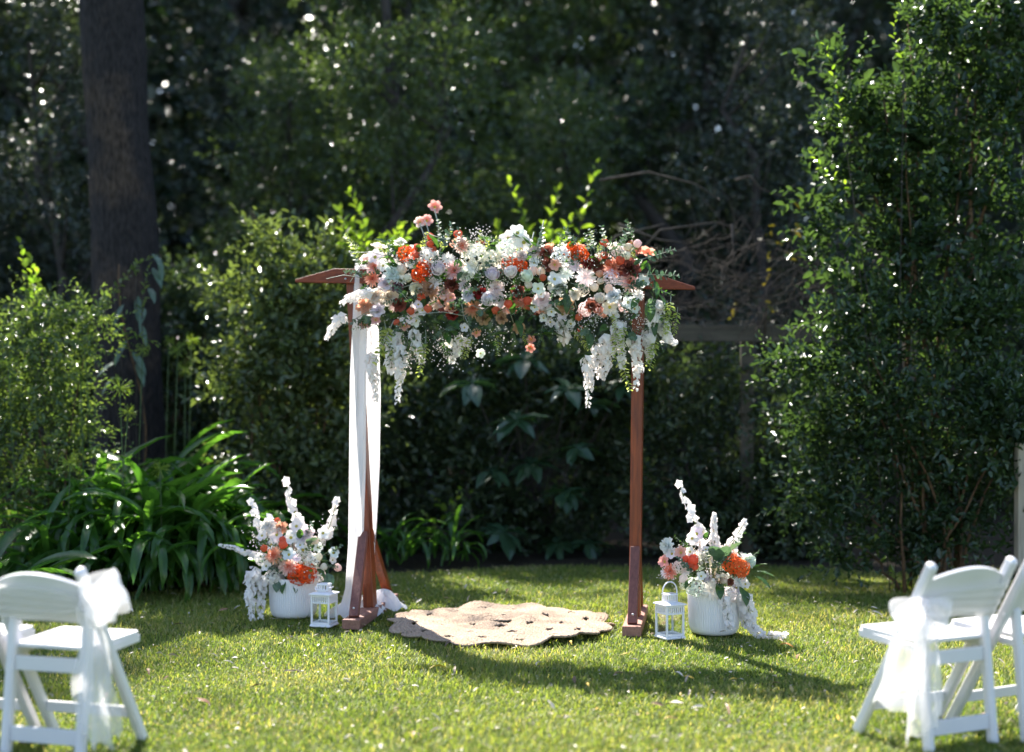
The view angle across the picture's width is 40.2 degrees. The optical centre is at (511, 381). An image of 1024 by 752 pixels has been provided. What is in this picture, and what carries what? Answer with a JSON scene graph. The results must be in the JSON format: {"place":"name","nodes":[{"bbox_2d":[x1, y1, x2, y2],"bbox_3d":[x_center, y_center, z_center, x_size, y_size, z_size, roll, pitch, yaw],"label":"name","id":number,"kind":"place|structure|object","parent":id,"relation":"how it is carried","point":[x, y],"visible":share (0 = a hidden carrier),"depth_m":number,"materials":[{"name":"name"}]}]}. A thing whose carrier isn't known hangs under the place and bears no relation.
{"place":"outdoors","nodes":[
{"label":"outdoors","id":0,"kind":"place"},
{"bbox_2d":[9,3,929,281],"label":"sky","id":1,"kind":"structure","parent":0,"point":[718,128],"materials":[{"name":"white"}]},
{"bbox_2d":[0,447,1013,591],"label":"garden bed","id":2,"kind":"object","parent":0,"point":[618,555],"visible":0.05,"depth_m":12.61,"materials":[{"name":"brown soil"}]},
{"bbox_2d":[0,127,15,155],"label":"forest tree","id":3,"kind":"object","parent":2,"relation":"on","point":[7,150],"visible":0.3,"depth_m":23.38,"materials":[{"name":"green plant"}]},
{"bbox_2d":[0,356,18,523],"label":"seed stalk","id":4,"kind":"object","parent":2,"relation":"on","point":[8,362],"visible":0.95,"depth_m":10.63,"materials":[{"name":"green plant"}]},
{"bbox_2d":[0,161,32,376],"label":"forest tree","id":5,"kind":"object","parent":2,"relation":"on","point":[3,248],"visible":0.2,"depth_m":16.77,"materials":[{"name":"green plant"}]},
{"bbox_2d":[16,236,58,522],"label":"young shrub","id":6,"kind":"object","parent":2,"relation":"on","point":[33,279],"visible":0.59,"depth_m":11.57,"materials":[{"name":"green plant"}]},
{"bbox_2d":[0,0,85,479],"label":"forest tree","id":7,"kind":"object","parent":2,"relation":"on","point":[4,36],"visible":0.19,"depth_m":21.42,"materials":[{"name":"green plant"}]},
{"bbox_2d":[0,520,98,584],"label":"broad lily","id":8,"kind":"object","parent":2,"relation":"on","point":[7,567],"visible":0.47,"depth_m":9.95,"materials":[{"name":"green plant"}]},
{"bbox_2d":[58,452,80,580],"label":"seed stalk","id":9,"kind":"object","parent":2,"relation":"on","point":[67,463],"visible":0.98,"depth_m":10.21,"materials":[{"name":"green plant"}]},
{"bbox_2d":[0,480,143,585],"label":"lily clump","id":10,"kind":"object","parent":2,"relation":"on","point":[72,541],"visible":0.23,"depth_m":10.20,"materials":[{"name":"green plant"}]},
{"bbox_2d":[0,265,160,580],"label":"fine shrub","id":11,"kind":"object","parent":2,"relation":"on","point":[55,378],"visible":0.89,"depth_m":10.81,"materials":[{"name":"green plant"}]},
{"bbox_2d":[71,364,92,584],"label":"seed stalk","id":12,"kind":"object","parent":2,"relation":"on","point":[80,373],"visible":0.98,"depth_m":10.72,"materials":[{"name":"green plant"}]},
{"bbox_2d":[76,340,94,497],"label":"seed stalk","id":13,"kind":"object","parent":2,"relation":"on","point":[87,393],"visible":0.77,"depth_m":10.82,"materials":[{"name":"green plant"}]},
{"bbox_2d":[0,0,174,501],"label":"forest tree","id":14,"kind":"object","parent":2,"relation":"on","point":[37,168],"visible":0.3,"depth_m":15.53,"materials":[{"name":"green plant"}]},
{"bbox_2d":[0,461,185,589],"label":"lily clump","id":15,"kind":"object","parent":2,"relation":"on","point":[81,514],"visible":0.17,"depth_m":10.33,"materials":[{"name":"green plant"}]},
{"bbox_2d":[0,0,229,487],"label":"forest tree","id":16,"kind":"object","parent":2,"relation":"on","point":[41,247],"visible":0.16,"depth_m":20.39,"materials":[{"name":"green plant"}]},
{"bbox_2d":[105,375,134,588],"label":"seed stalk","id":17,"kind":"object","parent":2,"relation":"on","point":[121,387],"visible":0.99,"depth_m":10.52,"materials":[{"name":"green plant"}]},
{"bbox_2d":[79,0,167,497],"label":"gum tree","id":18,"kind":"object","parent":2,"relation":"on","point":[123,218],"visible":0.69,"depth_m":12.95,"materials":[{"name":"brown plant"}]},
{"bbox_2d":[97,254,163,466],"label":"trunk creeper","id":19,"kind":"object","parent":18,"relation":"attached to","point":[159,276],"visible":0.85,"depth_m":11.73,"materials":[{"name":"green plant"}]},
{"bbox_2d":[0,432,251,552],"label":"lily clump","id":20,"kind":"object","parent":2,"relation":"on","point":[88,504],"visible":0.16,"depth_m":10.96,"materials":[{"name":"green plant"}]},
{"bbox_2d":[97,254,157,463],"bbox_3d":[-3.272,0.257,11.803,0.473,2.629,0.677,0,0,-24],"label":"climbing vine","id":21,"kind":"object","parent":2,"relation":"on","point":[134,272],"visible":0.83,"depth_m":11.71,"materials":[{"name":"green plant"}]},
{"bbox_2d":[119,404,136,495],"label":"seed stalk","id":22,"kind":"object","parent":2,"relation":"on","point":[126,411],"visible":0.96,"depth_m":10.51,"materials":[{"name":"green plant"}]},
{"bbox_2d":[0,236,278,493],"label":"dark shrub","id":23,"kind":"object","parent":2,"relation":"on","point":[171,308],"visible":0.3,"depth_m":14.07,"materials":[{"name":"green plant"}]},
{"bbox_2d":[11,464,267,605],"bbox_3d":[-2.779,1.178,10.495,1.840,1.130,1.723,0,0,0],"label":"lily clump","id":24,"kind":"object","parent":2,"relation":"on","point":[168,568],"visible":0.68,"depth_m":10.16,"materials":[{"name":"green plant"}]},
{"bbox_2d":[134,343,149,463],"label":"seed stalk","id":25,"kind":"object","parent":2,"relation":"on","point":[148,346],"visible":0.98,"depth_m":11.12,"materials":[{"name":"green plant"}]},
{"bbox_2d":[151,460,169,594],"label":"seed stalk","id":26,"kind":"object","parent":2,"relation":"on","point":[157,468],"visible":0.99,"depth_m":10.21,"materials":[{"name":"green plant"}]},
{"bbox_2d":[163,334,174,457],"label":"seed stalk","id":27,"kind":"object","parent":2,"relation":"on","point":[169,341],"visible":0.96,"depth_m":11.92,"materials":[{"name":"green plant"}]},
{"bbox_2d":[168,342,186,479],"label":"seed stalk","id":28,"kind":"object","parent":2,"relation":"on","point":[178,347],"visible":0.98,"depth_m":11.61,"materials":[{"name":"green plant"}]},
{"bbox_2d":[176,360,193,469],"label":"seed stalk","id":29,"kind":"object","parent":2,"relation":"on","point":[185,368],"visible":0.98,"depth_m":11.71,"materials":[{"name":"green plant"}]},
{"bbox_2d":[68,419,307,591],"bbox_3d":[-2.569,1.029,10.997,1.983,1.439,1.918,0,0,0],"label":"lily clump","id":30,"kind":"object","parent":2,"relation":"on","point":[142,476],"visible":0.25,"depth_m":10.81,"materials":[{"name":"green plant"}]},
{"bbox_2d":[182,332,200,456],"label":"seed stalk","id":31,"kind":"object","parent":2,"relation":"on","point":[191,340],"visible":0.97,"depth_m":11.81,"materials":[{"name":"green plant"}]},
{"bbox_2d":[100,461,315,596],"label":"lily clump","id":32,"kind":"object","parent":2,"relation":"on","point":[236,564],"visible":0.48,"depth_m":10.33,"materials":[{"name":"green plant"}]},
{"bbox_2d":[212,382,227,473],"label":"seed stalk","id":33,"kind":"object","parent":2,"relation":"on","point":[220,389],"visible":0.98,"depth_m":11.61,"materials":[{"name":"green plant"}]},
{"bbox_2d":[152,467,347,577],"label":"lily clump","id":34,"kind":"object","parent":2,"relation":"on","point":[272,506],"visible":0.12,"depth_m":11.61,"materials":[{"name":"green plant"}]},
{"bbox_2d":[170,26,384,476],"bbox_3d":[-2.773,-1.399,16.963,2.671,6.056,2.693,0,0,32],"label":"forest tree","id":35,"kind":"object","parent":2,"relation":"on","point":[235,226],"visible":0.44,"depth_m":16.79,"materials":[{"name":"green plant"}]},
{"bbox_2d":[144,0,438,478],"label":"forest tree","id":36,"kind":"object","parent":2,"relation":"on","point":[201,73],"visible":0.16,"depth_m":21.74,"materials":[{"name":"green plant"}]},
{"bbox_2d":[176,202,427,567],"bbox_3d":[-1.830,0.041,12.177,2.206,3.238,1.546,0,0,0],"label":"tall shrub","id":37,"kind":"object","parent":2,"relation":"on","point":[322,368],"visible":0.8,"depth_m":12.04,"materials":[{"name":"green plant"}]},
{"bbox_2d":[330,186,417,550],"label":"young shrub","id":38,"kind":"object","parent":2,"relation":"on","point":[361,234],"visible":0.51,"depth_m":12.27,"materials":[{"name":"green plant"}]},
{"bbox_2d":[338,513,446,567],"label":"lily clump","id":39,"kind":"object","parent":2,"relation":"on","point":[404,536],"visible":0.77,"depth_m":11.85,"materials":[{"name":"green plant"}]},
{"bbox_2d":[268,0,520,507],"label":"slender tree","id":40,"kind":"object","parent":2,"relation":"on","point":[386,10],"visible":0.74,"depth_m":16.35,"materials":[{"name":"green plant"}]},
{"bbox_2d":[275,0,527,518],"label":"forest tree","id":41,"kind":"object","parent":2,"relation":"on","point":[385,148],"visible":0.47,"depth_m":15.80,"materials":[{"name":"green plant"}]},
{"bbox_2d":[232,0,604,479],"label":"forest tree","id":42,"kind":"object","parent":2,"relation":"on","point":[396,7],"visible":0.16,"depth_m":22.21,"materials":[{"name":"green plant"}]},
{"bbox_2d":[397,504,494,566],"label":"lily clump","id":43,"kind":"object","parent":2,"relation":"on","point":[452,544],"visible":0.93,"depth_m":11.91,"materials":[{"name":"green plant"}]},
{"bbox_2d":[421,486,474,554],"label":"young shrub","id":44,"kind":"object","parent":2,"relation":"on","point":[444,506],"visible":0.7,"depth_m":12.18,"materials":[{"name":"green plant"}]},
{"bbox_2d":[263,298,709,555],"bbox_3d":[-0.275,0.310,13.140,4.213,2.752,1.778,0,0,0],"label":"dark shrub","id":45,"kind":"object","parent":2,"relation":"on","point":[421,447],"visible":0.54,"depth_m":12.99,"materials":[{"name":"green plant"}]},
{"bbox_2d":[439,352,645,560],"bbox_3d":[0.207,0.663,12.527,1.755,1.947,1.163,0,0,-23],"label":"broad leaf plant","id":46,"kind":"object","parent":2,"relation":"on","point":[566,499],"visible":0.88,"depth_m":12.41,"materials":[{"name":"green plant"}]},
{"bbox_2d":[492,158,600,542],"bbox_3d":[0.328,-0.273,13.115,1.049,3.689,0.710,0,0,0],"label":"young shrub","id":47,"kind":"object","parent":2,"relation":"on","point":[549,235],"visible":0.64,"depth_m":13.14,"materials":[{"name":"green plant"}]},
{"bbox_2d":[395,0,720,484],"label":"forest tree","id":48,"kind":"object","parent":2,"relation":"on","point":[516,17],"visible":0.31,"depth_m":20.29,"materials":[{"name":"green plant"}]},
{"bbox_2d":[446,65,675,504],"bbox_3d":[0.584,-1.208,17.364,2.664,5.665,2.591,0,0,-36],"label":"forest tree","id":49,"kind":"object","parent":2,"relation":"on","point":[568,149],"visible":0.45,"depth_m":17.25,"materials":[{"name":"green plant"}]},
{"bbox_2d":[541,0,837,485],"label":"forest tree","id":50,"kind":"object","parent":2,"relation":"on","point":[645,206],"visible":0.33,"depth_m":20.42,"materials":[{"name":"green plant"}]},
{"bbox_2d":[587,302,857,562],"bbox_3d":[1.908,0.460,12.585,2.492,2.374,1.367,0,0,0],"label":"dark shrub","id":51,"kind":"object","parent":2,"relation":"on","point":[720,499],"visible":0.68,"depth_m":12.47,"materials":[{"name":"green plant"}]},
{"bbox_2d":[598,0,925,488],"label":"forest tree","id":52,"kind":"object","parent":2,"relation":"on","point":[717,52],"visible":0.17,"depth_m":20.64,"materials":[{"name":"green plant"}]},
{"bbox_2d":[644,0,891,521],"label":"forest tree","id":53,"kind":"object","parent":2,"relation":"on","point":[755,166],"visible":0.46,"depth_m":15.55,"materials":[{"name":"green plant"}]},
{"bbox_2d":[676,320,932,557],"bbox_3d":[2.586,0.512,12.435,2.269,2.116,0.120,0,0,0],"label":"old pergola","id":54,"kind":"object","parent":2,"relation":"on","point":[728,334],"visible":0.27,"depth_m":12.38,"materials":[{"name":"brown wood"}]},
{"bbox_2d":[577,171,902,374],"bbox_3d":[2.059,-0.923,12.221,3.253,1.826,1.576,0,0,-12],"label":"dead creeper","id":55,"kind":"object","parent":54,"relation":"on","point":[766,301],"visible":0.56,"depth_m":12.19,"materials":[{"name":"brown plant"}]},
{"bbox_2d":[733,0,1001,473],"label":"forest tree","id":56,"kind":"object","parent":2,"relation":"on","point":[853,30],"visible":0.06,"depth_m":23.62,"materials":[{"name":"green plant"}]},
{"bbox_2d":[836,33,1023,507],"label":"forest tree","id":57,"kind":"object","parent":2,"relation":"on","point":[950,107],"visible":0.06,"depth_m":17.30,"materials":[{"name":"green plant"}]},
{"bbox_2d":[898,0,1023,452],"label":"forest tree","id":58,"kind":"object","parent":2,"relation":"on","point":[1012,226],"visible":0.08,"depth_m":23.10,"materials":[{"name":"green plant"}]},
{"bbox_2d":[961,138,1023,503],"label":"forest tree","id":59,"kind":"object","parent":2,"relation":"on","point":[998,214],"visible":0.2,"depth_m":16.96,"materials":[{"name":"green plant"}]},
{"bbox_2d":[0,562,1023,751],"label":"lawn","id":60,"kind":"structure","parent":0,"point":[593,713],"depth_m":7.46,"materials":[{"name":"plant"}]},
{"bbox_2d":[0,624,41,726],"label":"folding chair","id":61,"kind":"object","parent":60,"relation":"on","point":[23,703],"visible":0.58,"depth_m":6.19,"materials":[{"name":"white plastic"}]},
{"bbox_2d":[0,567,147,751],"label":"folding chair","id":62,"kind":"object","parent":60,"relation":"on","point":[18,656],"visible":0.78,"depth_m":5.88,"materials":[{"name":"white plastic"}]},
{"bbox_2d":[0,568,130,750],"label":"chair sash","id":63,"kind":"object","parent":62,"relation":"attached to","point":[16,601],"visible":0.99,"depth_m":5.72,"materials":[{"name":"white fabric"}]},
{"bbox_2d":[196,698,210,704],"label":"fallen leaf","id":64,"kind":"object","parent":60,"relation":"on","point":[205,700],"visible":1,"depth_m":6.72,"materials":[{"name":"brown plant"}]},
{"bbox_2d":[269,574,318,618],"bbox_3d":[-1.460,1.435,9.360,0.330,0.266,0.330,0,0,0],"label":"flower pot","id":65,"kind":"object","parent":60,"relation":"on","point":[289,603],"visible":0.75,"depth_m":9.22,"materials":[{"name":"white ceramic"}]},
{"bbox_2d":[218,476,342,620],"bbox_3d":[-1.531,1.102,9.345,0.850,0.944,0.534,0,0,0],"label":"flower arrangement","id":66,"kind":"object","parent":65,"relation":"in","point":[295,559],"visible":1,"depth_m":9.20,"materials":[{"name":"white plant"}]},
{"bbox_2d":[308,582,339,627],"bbox_3d":[-1.205,1.430,8.980,0.150,0.272,0.150,0,0,18],"label":"lantern","id":67,"kind":"object","parent":60,"relation":"on","point":[322,594],"visible":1,"depth_m":8.94,"materials":[{"name":"white metal"}]},
{"bbox_2d":[295,269,694,636],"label":"wedding arch","id":68,"kind":"structure","parent":60,"relation":"on","point":[368,563],"depth_m":8.97,"materials":[{"name":"wood"}]},
{"bbox_2d":[324,265,406,617],"bbox_3d":[-0.971,0.391,9.460,0.313,2.339,0.642,0,0,32],"label":"drape","id":69,"kind":"object","parent":68,"relation":"hanging from","point":[361,392],"visible":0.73,"depth_m":9.28,"materials":[{"name":"white fabric"}]},
{"bbox_2d":[324,200,680,407],"bbox_3d":[-0.069,-0.514,9.048,2.344,1.366,0.660,0,0,12],"label":"flower garland","id":70,"kind":"object","parent":68,"relation":"attached to","point":[621,279],"visible":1,"depth_m":8.91,"materials":[{"name":"white plant"}]},
{"bbox_2d":[387,601,614,646],"bbox_3d":[-0.070,1.533,8.960,1.467,0.082,1.468,0,0,0],"label":"jute rug","id":71,"kind":"object","parent":60,"relation":"on","point":[476,622],"visible":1,"depth_m":8.81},
{"bbox_2d":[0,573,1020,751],"bbox_3d":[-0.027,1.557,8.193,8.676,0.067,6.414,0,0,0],"label":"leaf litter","id":72,"kind":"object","parent":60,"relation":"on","point":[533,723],"visible":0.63,"depth_m":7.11,"materials":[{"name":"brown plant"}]},
{"bbox_2d":[0,0,1023,455],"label":"distant woodland","id":73,"kind":"object","parent":60,"relation":"on","point":[180,242],"visible":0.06,"depth_m":31.02,"materials":[{"name":"green plant"}]},
{"bbox_2d":[653,581,686,639],"bbox_3d":[0.965,1.393,8.560,0.150,0.346,0.150,0,0,-27],"label":"lantern","id":74,"kind":"object","parent":60,"relation":"on","point":[666,605],"visible":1,"depth_m":8.53,"materials":[{"name":"white metal"}]},
{"bbox_2d":[665,700,681,703],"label":"fallen leaf","id":75,"kind":"object","parent":60,"relation":"on","point":[674,701],"visible":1,"depth_m":6.63,"materials":[{"name":"beige plant"}]},
{"bbox_2d":[687,587,739,635],"bbox_3d":[1.262,1.435,8.740,0.330,0.266,0.330,0,0,0],"label":"flower pot","id":76,"kind":"object","parent":60,"relation":"on","point":[705,616],"visible":0.73,"depth_m":8.61,"materials":[{"name":"white ceramic"}]},
{"bbox_2d":[658,480,788,639],"bbox_3d":[1.289,1.101,8.725,0.807,0.980,0.610,0,0,0],"label":"flower arrangement","id":77,"kind":"object","parent":76,"relation":"in","point":[705,578],"visible":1,"depth_m":8.58,"materials":[{"name":"white plant"}]},
{"bbox_2d":[808,2,911,590],"bbox_3d":[2.642,-0.605,10.312,0.862,4.351,0.319,0,0,-14],"label":"trunk","id":78,"kind":"object","parent":60,"relation":"on","point":[836,93],"visible":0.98,"depth_m":10.33,"materials":[{"name":"brown plant"}]},
{"bbox_2d":[739,244,1023,592],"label":"bushy shrub","id":79,"kind":"object","parent":60,"relation":"on","point":[976,402],"visible":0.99,"depth_m":10.41,"materials":[{"name":"green plant"}]},
{"bbox_2d":[770,0,1023,586],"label":"tall bush","id":80,"kind":"object","parent":60,"relation":"on","point":[920,107],"visible":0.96,"depth_m":10.68,"materials":[{"name":"green plant"}]},
{"bbox_2d":[853,556,1017,751],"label":"folding chair","id":81,"kind":"object","parent":60,"relation":"on","point":[976,639],"visible":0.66,"depth_m":6.06,"materials":[{"name":"white plastic"}]},
{"bbox_2d":[873,581,1009,745],"bbox_3d":[1.823,1.192,5.964,0.727,0.659,0.187,0,0,-30],"label":"chair sash","id":82,"kind":"object","parent":81,"relation":"attached to","point":[943,608],"visible":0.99,"depth_m":5.88,"materials":[{"name":"white fabric"}]},
{"bbox_2d":[945,562,1023,741],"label":"folding chair","id":83,"kind":"object","parent":60,"relation":"on","point":[1006,622],"visible":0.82,"depth_m":6.15,"materials":[{"name":"white plastic"}]},
{"bbox_2d":[1014,443,1023,579],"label":"timber post","id":84,"kind":"object","parent":60,"relation":"on","point":[1018,520],"visible":0.72,"depth_m":10.15,"materials":[{"name":"brown wood"}]}
]}

